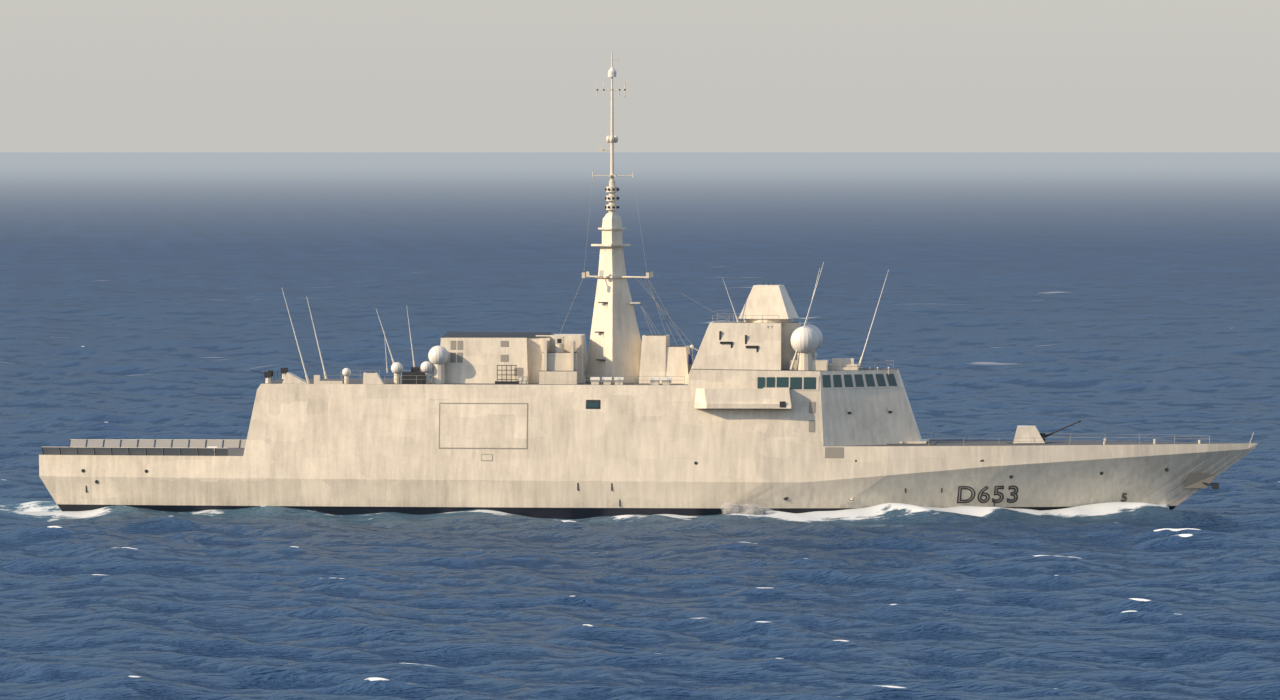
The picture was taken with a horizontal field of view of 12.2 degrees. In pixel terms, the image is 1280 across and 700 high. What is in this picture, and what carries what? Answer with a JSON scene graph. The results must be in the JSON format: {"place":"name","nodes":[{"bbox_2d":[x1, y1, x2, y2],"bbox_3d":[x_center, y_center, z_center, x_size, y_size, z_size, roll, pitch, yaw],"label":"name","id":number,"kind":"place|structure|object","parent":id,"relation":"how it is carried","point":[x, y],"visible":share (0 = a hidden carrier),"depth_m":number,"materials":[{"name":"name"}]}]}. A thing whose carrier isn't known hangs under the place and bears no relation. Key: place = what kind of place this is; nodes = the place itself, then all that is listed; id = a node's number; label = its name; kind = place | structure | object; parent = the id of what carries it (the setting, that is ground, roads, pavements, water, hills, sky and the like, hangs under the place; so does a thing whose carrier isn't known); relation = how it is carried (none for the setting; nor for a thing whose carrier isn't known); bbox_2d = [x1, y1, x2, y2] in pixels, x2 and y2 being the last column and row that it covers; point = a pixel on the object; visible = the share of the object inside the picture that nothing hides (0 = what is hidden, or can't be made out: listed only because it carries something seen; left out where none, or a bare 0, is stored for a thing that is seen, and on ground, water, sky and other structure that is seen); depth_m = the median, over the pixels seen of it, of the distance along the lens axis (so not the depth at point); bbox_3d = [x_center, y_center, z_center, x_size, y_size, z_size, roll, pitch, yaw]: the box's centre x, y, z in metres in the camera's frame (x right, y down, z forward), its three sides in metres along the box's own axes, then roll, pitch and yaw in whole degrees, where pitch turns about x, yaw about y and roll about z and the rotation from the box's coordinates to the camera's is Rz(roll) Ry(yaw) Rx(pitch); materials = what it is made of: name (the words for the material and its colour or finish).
{"place":"outdoors","nodes":[
{"label":"outdoors","id":0,"kind":"place"},
{"bbox_2d":[0,152,1279,699],"bbox_3d":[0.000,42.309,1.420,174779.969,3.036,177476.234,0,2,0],"label":"sea","id":1,"kind":"structure","parent":0,"point":[1108,296],"depth_m":1018.92,"materials":[{"name":"liquid"}]},
{"bbox_2d":[39,52,1257,518],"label":"frigate","id":2,"kind":"object","parent":1,"relation":"on","point":[761,408],"visible":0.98,"depth_m":693.59,"materials":[{"name":"beige metal"}]},
{"bbox_2d":[0,0,1279,151],"label":"sky","id":3,"kind":"structure","parent":0,"point":[76,75],"materials":[{"name":"grey"}]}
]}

